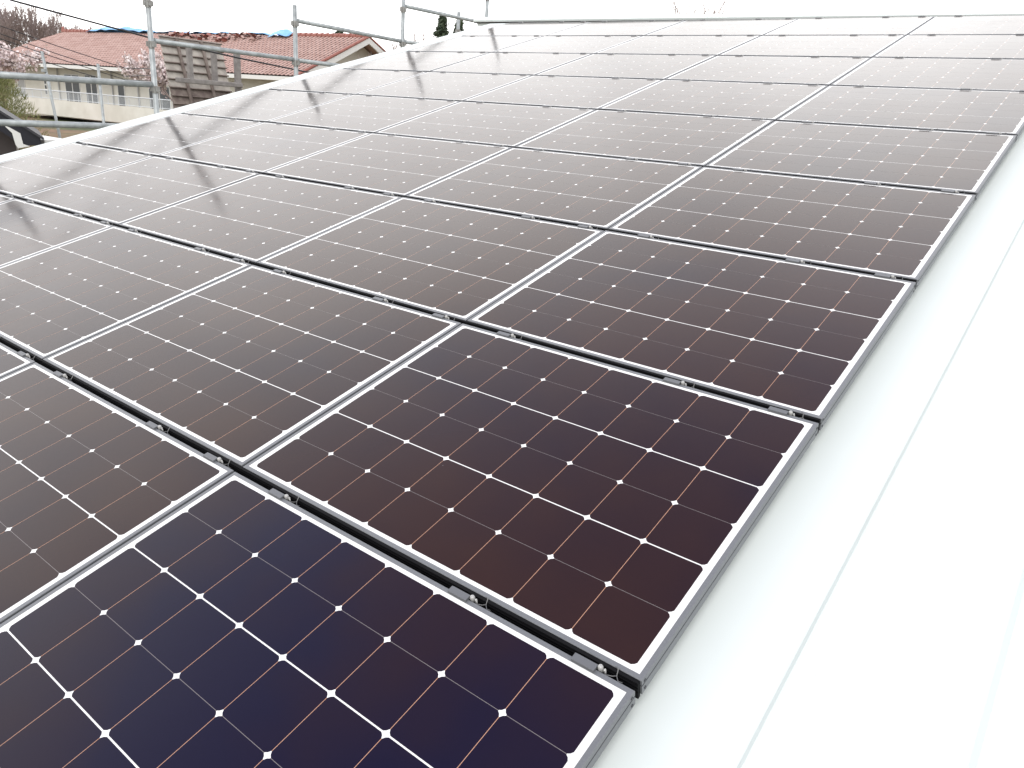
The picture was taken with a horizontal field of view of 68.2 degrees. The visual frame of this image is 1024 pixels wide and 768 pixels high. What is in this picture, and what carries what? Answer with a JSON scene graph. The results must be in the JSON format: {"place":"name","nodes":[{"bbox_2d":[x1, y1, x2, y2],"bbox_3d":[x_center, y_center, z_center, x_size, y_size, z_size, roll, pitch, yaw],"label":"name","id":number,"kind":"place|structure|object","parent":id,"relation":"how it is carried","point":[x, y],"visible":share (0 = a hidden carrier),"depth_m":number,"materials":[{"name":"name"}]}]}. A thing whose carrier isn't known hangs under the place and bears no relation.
{"place":"outdoors","nodes":[
{"label":"outdoors","id":0,"kind":"place"},
{"bbox_2d":[0,82,95,148],"bbox_3d":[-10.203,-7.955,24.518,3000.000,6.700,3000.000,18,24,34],"label":"ground","id":1,"kind":"structure","parent":0,"point":[66,132],"depth_m":29.21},
{"bbox_2d":[0,0,17,48],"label":"bare tree","id":2,"kind":"object","parent":1,"relation":"on","point":[2,14],"visible":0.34,"depth_m":66.02,"materials":[{"name":"brown plant"}]},
{"bbox_2d":[0,2,34,48],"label":"bare tree","id":3,"kind":"object","parent":1,"relation":"on","point":[21,20],"visible":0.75,"depth_m":64.06,"materials":[{"name":"brown plant"}]},
{"bbox_2d":[0,9,46,44],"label":"bare tree","id":4,"kind":"object","parent":1,"relation":"on","point":[21,26],"visible":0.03,"depth_m":70.44,"materials":[{"name":"brown plant"}]},
{"bbox_2d":[0,40,49,108],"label":"cherry tree","id":5,"kind":"object","parent":1,"relation":"on","point":[9,62],"visible":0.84,"depth_m":27.80,"materials":[{"name":"pink plant"}]},
{"bbox_2d":[0,78,52,149],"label":"willow shrub","id":6,"kind":"object","parent":1,"relation":"on","point":[7,93],"visible":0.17,"depth_m":13.41,"materials":[{"name":"green plant"}]},
{"bbox_2d":[0,6,58,48],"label":"bare tree","id":7,"kind":"object","parent":1,"relation":"on","point":[34,28],"visible":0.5,"depth_m":65.56,"materials":[{"name":"brown plant"}]},
{"bbox_2d":[0,106,61,154],"bbox_3d":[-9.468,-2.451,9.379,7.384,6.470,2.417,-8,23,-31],"label":"car","id":8,"kind":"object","parent":1,"relation":"on","point":[14,138],"depth_m":9.79,"materials":[{"name":"white metal"}]},
{"bbox_2d":[10,8,65,43],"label":"bare tree","id":9,"kind":"object","parent":1,"relation":"on","point":[52,17],"visible":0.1,"depth_m":70.73,"materials":[{"name":"brown plant"}]},
{"bbox_2d":[40,51,60,137],"bbox_3d":[-8.023,-3.405,13.557,0.240,4.702,0.083,-12,25,-39],"label":"steel post","id":10,"kind":"object","parent":1,"relation":"on","point":[49,90],"visible":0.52,"depth_m":12.96,"materials":[{"name":"grey metal"}]},
{"bbox_2d":[1,26,149,68],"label":"telephone cable","id":11,"kind":"object","parent":10,"relation":"attached to","point":[76,52],"visible":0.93,"depth_m":13.15,"materials":[{"name":"black plastic"}]},
{"bbox_2d":[0,33,158,76],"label":"telephone cable","id":12,"kind":"object","parent":10,"relation":"attached to","point":[73,59],"visible":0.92,"depth_m":13.10,"materials":[{"name":"black plastic"}]},
{"bbox_2d":[0,38,160,81],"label":"telephone cable","id":13,"kind":"object","parent":10,"relation":"attached to","point":[74,63],"visible":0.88,"depth_m":13.15,"materials":[{"name":"black plastic"}]},
{"bbox_2d":[1,47,160,87],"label":"telephone cable","id":14,"kind":"object","parent":10,"relation":"attached to","point":[54,64],"visible":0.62,"depth_m":12.91,"materials":[{"name":"black plastic"}]},
{"bbox_2d":[36,9,82,38],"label":"bare tree","id":15,"kind":"object","parent":1,"relation":"on","point":[54,30],"visible":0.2,"depth_m":66.25,"materials":[{"name":"brown plant"}]},
{"bbox_2d":[43,24,92,36],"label":"bare tree","id":16,"kind":"object","parent":1,"relation":"on","point":[76,27],"visible":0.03,"depth_m":72.36,"materials":[{"name":"brown plant"}]},
{"bbox_2d":[96,64,104,122],"bbox_3d":[-7.370,-3.398,13.920,0.070,4.621,0.070,18,24,34],"label":"steel post","id":17,"kind":"object","parent":1,"relation":"on","point":[100,94],"visible":0.17,"depth_m":13.32,"materials":[{"name":"grey metal"}]},
{"bbox_2d":[116,48,171,100],"bbox_3d":[-12.637,-10.581,27.539,2.166,2.950,3.622,18,24,34],"label":"cherry tree","id":18,"kind":"object","parent":1,"relation":"on","point":[160,70],"visible":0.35,"depth_m":26.36,"materials":[{"name":"pink plant"}]},
{"bbox_2d":[158,35,231,108],"bbox_3d":[-6.859,-5.116,16.821,0.697,4.687,1.517,18,24,34],"label":"slatted screen","id":19,"kind":"object","parent":1,"relation":"on","point":[182,94],"visible":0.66,"depth_m":16.14,"materials":[{"name":"brown wood"}]},
{"bbox_2d":[8,27,386,122],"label":"tiled building","id":20,"kind":"structure","parent":1,"relation":"on","point":[121,104],"depth_m":46.32,"materials":[{"name":"paint"}]},
{"bbox_2d":[18,80,25,94],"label":"window","id":21,"kind":"structure","parent":20,"relation":"in","point":[21,83],"depth_m":52.68,"materials":[{"name":"white"}]},
{"bbox_2d":[44,81,48,93],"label":"window","id":22,"kind":"structure","parent":20,"relation":"in","point":[45,82],"depth_m":51.30,"materials":[{"name":"white"}]},
{"bbox_2d":[64,74,81,101],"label":"window","id":23,"kind":"structure","parent":20,"relation":"in","point":[71,87],"depth_m":49.82,"materials":[{"name":"white glass"}]},
{"bbox_2d":[84,75,98,103],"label":"window","id":24,"kind":"structure","parent":20,"relation":"in","point":[90,88],"depth_m":48.87,"materials":[{"name":"white glass"}]},
{"bbox_2d":[87,26,155,32],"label":"tarpaulin","id":25,"kind":"object","parent":20,"relation":"on","point":[130,29],"visible":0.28,"depth_m":52.16,"materials":[{"name":"blue plastic"}]},
{"bbox_2d":[117,86,125,105],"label":"window","id":26,"kind":"structure","parent":20,"relation":"in","point":[121,89],"depth_m":47.45,"materials":[{"name":"white glass"}]},
{"bbox_2d":[148,86,170,109],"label":"window","id":27,"kind":"structure","parent":20,"relation":"in","point":[160,96],"depth_m":45.59,"materials":[{"name":"white glass"}]},
{"bbox_2d":[156,31,274,35],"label":"tarpaulin","id":28,"kind":"object","parent":20,"relation":"on","point":[199,32],"visible":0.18,"depth_m":47.67,"materials":[{"name":"plastic"}]},
{"bbox_2d":[268,29,292,36],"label":"tarpaulin","id":29,"kind":"object","parent":20,"relation":"on","point":[284,32],"visible":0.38,"depth_m":44.43,"materials":[{"name":"blue plastic"}]},
{"bbox_2d":[175,48,242,91],"bbox_3d":[-6.494,-4.748,16.492,0.180,4.693,1.541,18,24,34],"label":"timber frame","id":30,"kind":"object","parent":1,"relation":"on","point":[237,83],"visible":0.56,"depth_m":15.92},
{"bbox_2d":[0,0,488,128],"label":"scaffold","id":31,"kind":"object","parent":1,"relation":"on","point":[152,42],"visible":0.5,"depth_m":7.87,"materials":[{"name":"metal"}]},
{"bbox_2d":[390,22,435,48],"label":"bare tree","id":32,"kind":"object","parent":1,"relation":"on","point":[415,40],"visible":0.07,"depth_m":41.12,"materials":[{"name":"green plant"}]},
{"bbox_2d":[432,11,449,38],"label":"conifer","id":33,"kind":"object","parent":1,"relation":"on","point":[441,29],"visible":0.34,"depth_m":54.12,"materials":[{"name":"green plant"}]},
{"bbox_2d":[453,19,464,32],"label":"conifer","id":34,"kind":"object","parent":1,"relation":"on","point":[461,25],"visible":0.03,"depth_m":52.48,"materials":[{"name":"green plant"}]},
{"bbox_2d":[0,9,1023,767],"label":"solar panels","id":35,"kind":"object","parent":1,"relation":"on","point":[862,605],"depth_m":1.75,"materials":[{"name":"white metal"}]},
{"bbox_2d":[0,337,639,698],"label":"mounting rail","id":36,"kind":"object","parent":35,"relation":"attached to","point":[627,680],"visible":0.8,"depth_m":1.89,"materials":[{"name":"black"}]},
{"bbox_2d":[0,194,16,202],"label":"solar panel","id":37,"kind":"object","parent":36,"relation":"attached to","point":[4,198],"visible":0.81,"depth_m":5.10,"materials":[{"name":"black"}]},
{"bbox_2d":[0,336,35,377],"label":"solar panel","id":38,"kind":"object","parent":36,"relation":"attached to","point":[11,360],"visible":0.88,"depth_m":2.96,"materials":[{"name":"black"}]},
{"bbox_2d":[0,198,112,266],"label":"solar panel","id":39,"kind":"object","parent":36,"relation":"attached to","point":[28,228],"visible":0.94,"depth_m":4.41,"materials":[{"name":"black"}]},
{"bbox_2d":[0,362,233,623],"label":"solar panel","id":40,"kind":"object","parent":36,"relation":"attached to","point":[87,479],"visible":0.94,"depth_m":2.22,"materials":[{"name":"black"}]},
{"bbox_2d":[0,226,251,358],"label":"solar panel","id":41,"kind":"object","parent":36,"relation":"attached to","point":[56,299],"visible":0.91,"depth_m":3.56,"materials":[{"name":"black"}]},
{"bbox_2d":[43,265,460,466],"bbox_3d":[-1.001,-0.156,2.915,1.320,0.052,1.017,18,40,34],"label":"solar panel","id":42,"kind":"object","parent":36,"relation":"attached to","point":[245,366],"visible":0.94,"depth_m":2.81,"materials":[{"name":"black"}]},
{"bbox_2d":[0,472,634,767],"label":"solar panel","id":43,"kind":"object","parent":36,"relation":"attached to","point":[235,620],"visible":1,"depth_m":1.59,"materials":[{"name":"glass"}]},
{"bbox_2d":[243,323,818,693],"bbox_3d":[0.043,0.183,2.174,1.320,0.051,1.017,18,40,34],"label":"solar panel","id":44,"kind":"object","parent":36,"relation":"attached to","point":[611,515],"visible":0.97,"depth_m":2.03,"materials":[{"name":"black"}]},
{"bbox_2d":[0,192,819,433],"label":"mounting rail","id":45,"kind":"object","parent":35,"relation":"attached to","point":[738,398],"visible":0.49,"depth_m":2.79,"materials":[{"name":"black"}]},
{"bbox_2d":[0,143,153,197],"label":"solar panel","id":46,"kind":"object","parent":45,"relation":"on","point":[22,176],"visible":0.94,"depth_m":5.73,"materials":[{"name":"black"}]},
{"bbox_2d":[21,156,259,224],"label":"solar panel","id":47,"kind":"object","parent":45,"relation":"attached to","point":[126,193],"visible":0.99,"depth_m":4.98,"materials":[{"name":"black"}]},
{"bbox_2d":[119,174,400,262],"bbox_3d":[-1.429,-0.975,4.307,1.320,0.051,1.017,18,39,34],"label":"solar panel","id":48,"kind":"object","parent":45,"relation":"attached to","point":[257,218],"visible":0.95,"depth_m":4.23,"materials":[{"name":"black"}]},
{"bbox_2d":[257,197,603,320],"bbox_3d":[-0.384,-0.637,3.565,1.320,0.052,1.017,18,40,34],"label":"solar panel","id":49,"kind":"object","parent":45,"relation":"on","point":[463,263],"visible":0.92,"depth_m":3.48,"materials":[{"name":"black"}]},
{"bbox_2d":[467,230,915,429],"bbox_3d":[0.661,-0.298,2.823,1.320,0.051,1.017,18,40,34],"label":"solar panel","id":50,"kind":"object","parent":45,"relation":"on","point":[797,336],"visible":0.99,"depth_m":2.71,"materials":[{"name":"black"}]},
{"bbox_2d":[76,142,915,289],"bbox_3d":[-1.129,-1.201,4.630,6.615,0.049,0.025,18,40,34],"label":"mounting rail","id":51,"kind":"object","parent":35,"relation":"attached to","point":[846,269],"visible":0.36,"depth_m":3.66,"materials":[{"name":"black"}]},
{"bbox_2d":[77,113,262,154],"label":"solar panel","id":52,"kind":"object","parent":51,"relation":"on","point":[166,134],"visible":0.93,"depth_m":6.39,"materials":[{"name":"black"}]},
{"bbox_2d":[159,122,370,172],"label":"solar panel","id":53,"kind":"object","parent":51,"relation":"attached to","point":[263,147],"visible":0.94,"depth_m":5.64,"materials":[{"name":"black"}]},
{"bbox_2d":[263,133,511,195],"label":"solar panel","id":54,"kind":"object","parent":51,"relation":"on","point":[395,164],"visible":0.96,"depth_m":4.89,"materials":[{"name":"black"}]},
{"bbox_2d":[406,148,701,228],"bbox_3d":[0.233,-1.118,4.215,1.320,0.052,1.017,18,40,34],"label":"solar panel","id":55,"kind":"object","parent":51,"relation":"attached to","point":[598,191],"visible":0.94,"depth_m":4.13,"materials":[{"name":"black"}]},
{"bbox_2d":[609,167,975,289],"bbox_3d":[1.278,-0.779,3.473,1.320,0.051,1.017,18,40,34],"label":"solar panel","id":56,"kind":"object","parent":51,"relation":"on","point":[879,228],"visible":0.99,"depth_m":3.38,"materials":[{"name":"black"}]},
{"bbox_2d":[181,113,975,194],"bbox_3d":[-0.511,-1.682,5.280,6.615,0.049,0.025,18,40,34],"label":"mounting rail","id":57,"kind":"object","parent":35,"relation":"attached to","point":[624,158],"visible":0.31,"depth_m":4.36,"materials":[{"name":"black"}]},
{"bbox_2d":[183,89,352,121],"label":"solar panel","id":58,"kind":"object","parent":57,"relation":"on","point":[266,105],"visible":0.91,"depth_m":7.04,"materials":[{"name":"black"}]},
{"bbox_2d":[267,94,459,132],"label":"solar panel","id":59,"kind":"object","parent":57,"relation":"attached to","point":[368,113],"visible":0.91,"depth_m":6.29,"materials":[{"name":"black"}]},
{"bbox_2d":[375,101,595,146],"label":"solar panel","id":60,"kind":"object","parent":57,"relation":"attached to","point":[512,125],"visible":0.94,"depth_m":5.55,"materials":[{"name":"black"}]},
{"bbox_2d":[515,110,773,165],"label":"solar panel","id":61,"kind":"object","parent":57,"relation":"on","point":[704,140],"visible":0.92,"depth_m":4.79,"materials":[{"name":"black"}]},
{"bbox_2d":[706,121,1016,200],"bbox_3d":[1.895,-1.260,4.123,1.320,0.052,1.017,18,40,34],"label":"solar panel","id":62,"kind":"object","parent":57,"relation":"on","point":[932,158],"visible":0.99,"depth_m":4.04,"materials":[{"name":"black"}]},
{"bbox_2d":[269,89,1014,134],"bbox_3d":[0.106,-2.162,5.930,6.615,0.049,0.025,18,39,34],"label":"mounting rail","id":63,"kind":"object","parent":35,"relation":"attached to","point":[679,114],"visible":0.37,"depth_m":5.10,"materials":[{"name":"black"}]},
{"bbox_2d":[270,68,424,93],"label":"solar panel","id":64,"kind":"object","parent":63,"relation":"on","point":[353,81],"visible":0.88,"depth_m":7.69,"materials":[{"name":"black"}]},
{"bbox_2d":[357,71,532,100],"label":"solar panel","id":65,"kind":"object","parent":63,"relation":"attached to","point":[443,85],"visible":0.92,"depth_m":6.95,"materials":[{"name":"black"}]},
{"bbox_2d":[463,75,660,108],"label":"solar panel","id":66,"kind":"object","parent":63,"relation":"attached to","point":[579,92],"visible":0.94,"depth_m":6.20,"materials":[{"name":"black"}]},
{"bbox_2d":[599,79,827,119],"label":"solar panel","id":67,"kind":"object","parent":63,"relation":"on","point":[770,100],"visible":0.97,"depth_m":5.45,"materials":[{"name":"black"}]},
{"bbox_2d":[777,85,1023,141],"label":"solar panel","id":68,"kind":"object","parent":63,"relation":"on","point":[972,110],"visible":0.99,"depth_m":4.72,"materials":[{"name":"black"}]},
{"bbox_2d":[362,69,1002,90],"bbox_3d":[0.723,-2.643,6.580,6.615,0.049,0.025,18,39,34],"label":"mounting rail","id":69,"kind":"object","parent":35,"relation":"attached to","point":[701,80],"visible":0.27,"depth_m":5.92,"materials":[{"name":"black"}]},
{"bbox_2d":[343,51,489,70],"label":"solar panel","id":70,"kind":"object","parent":69,"relation":"on","point":[416,61],"visible":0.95,"depth_m":8.34,"materials":[{"name":"black"}]},
{"bbox_2d":[431,52,590,74],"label":"solar panel","id":71,"kind":"object","parent":69,"relation":"on","point":[516,63],"visible":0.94,"depth_m":7.60,"materials":[{"name":"black"}]},
{"bbox_2d":[536,53,716,78],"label":"solar panel","id":72,"kind":"object","parent":69,"relation":"on","point":[644,66],"visible":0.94,"depth_m":6.85,"materials":[{"name":"black"}]},
{"bbox_2d":[666,54,869,84],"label":"solar panel","id":73,"kind":"object","parent":69,"relation":"attached to","point":[798,70],"visible":0.94,"depth_m":6.11,"materials":[{"name":"black"}]},
{"bbox_2d":[831,56,1023,90],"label":"solar panel","id":74,"kind":"object","parent":69,"relation":"on","point":[1001,73],"visible":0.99,"depth_m":5.42,"materials":[{"name":"black"}]},
{"bbox_2d":[407,51,980,58],"bbox_3d":[1.340,-3.124,7.229,6.615,0.049,0.025,18,39,34],"label":"mounting rail","id":75,"kind":"object","parent":35,"relation":"attached to","point":[719,55],"visible":0.18,"depth_m":6.80,"materials":[{"name":"black"}]},
{"bbox_2d":[409,35,541,51],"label":"solar panel","id":76,"kind":"object","parent":75,"relation":"on","point":[472,43],"visible":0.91,"depth_m":9.00,"materials":[{"name":"black"}]},
{"bbox_2d":[494,35,640,53],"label":"solar panel","id":77,"kind":"object","parent":75,"relation":"attached to","point":[570,44],"visible":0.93,"depth_m":8.25,"materials":[{"name":"black"}]},
{"bbox_2d":[594,34,760,54],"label":"solar panel","id":78,"kind":"object","parent":75,"relation":"attached to","point":[693,45],"visible":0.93,"depth_m":7.50,"materials":[{"name":"black"}]},
{"bbox_2d":[719,34,905,56],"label":"solar panel","id":79,"kind":"object","parent":75,"relation":"attached to","point":[851,45],"visible":0.94,"depth_m":6.76,"materials":[{"name":"black"}]},
{"bbox_2d":[873,34,1023,58],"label":"solar panel","id":80,"kind":"object","parent":75,"relation":"on","point":[962,46],"visible":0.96,"depth_m":6.11,"materials":[{"name":"black"}]},
{"bbox_2d":[641,34,1015,35],"bbox_3d":[1.957,-3.604,7.879,6.615,0.049,0.025,18,40,34],"label":"mounting rail","id":81,"kind":"object","parent":35,"relation":"attached to","point":[715,35],"visible":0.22,"depth_m":7.94,"materials":[{"name":"black"}]},
{"bbox_2d":[463,21,587,35],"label":"solar panel","id":82,"kind":"object","parent":81,"relation":"on","point":[530,29],"visible":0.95,"depth_m":9.65,"materials":[{"name":"black"}]},
{"bbox_2d":[546,19,685,35],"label":"solar panel","id":83,"kind":"object","parent":81,"relation":"on","point":[621,28],"visible":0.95,"depth_m":8.90,"materials":[{"name":"black"}]},
{"bbox_2d":[646,18,796,34],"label":"solar panel","id":84,"kind":"object","parent":81,"relation":"on","point":[759,26],"visible":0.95,"depth_m":8.17,"materials":[{"name":"black"}]},
{"bbox_2d":[764,15,933,34],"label":"solar panel","id":85,"kind":"object","parent":81,"relation":"on","point":[885,25],"visible":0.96,"depth_m":7.42,"materials":[{"name":"black"}]},
{"bbox_2d":[908,15,1023,34],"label":"solar panel","id":86,"kind":"object","parent":81,"relation":"on","point":[976,25],"visible":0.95,"depth_m":6.81,"materials":[{"name":"black"}]},
{"bbox_2d":[667,0,755,13],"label":"bare tree","id":87,"kind":"object","parent":1,"relation":"on","point":[674,1],"visible":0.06,"depth_m":19.33,"materials":[{"name":"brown plant"}]},
{"bbox_2d":[9,0,307,72],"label":"overhead cable","id":88,"kind":"object","parent":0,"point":[23,3],"visible":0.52,"depth_m":8.27,"materials":[{"name":"black plastic"}]},
{"bbox_2d":[0,0,1023,50],"label":"sky","id":89,"kind":"structure","parent":0,"point":[379,17],"materials":[{"name":"white"}]}
]}

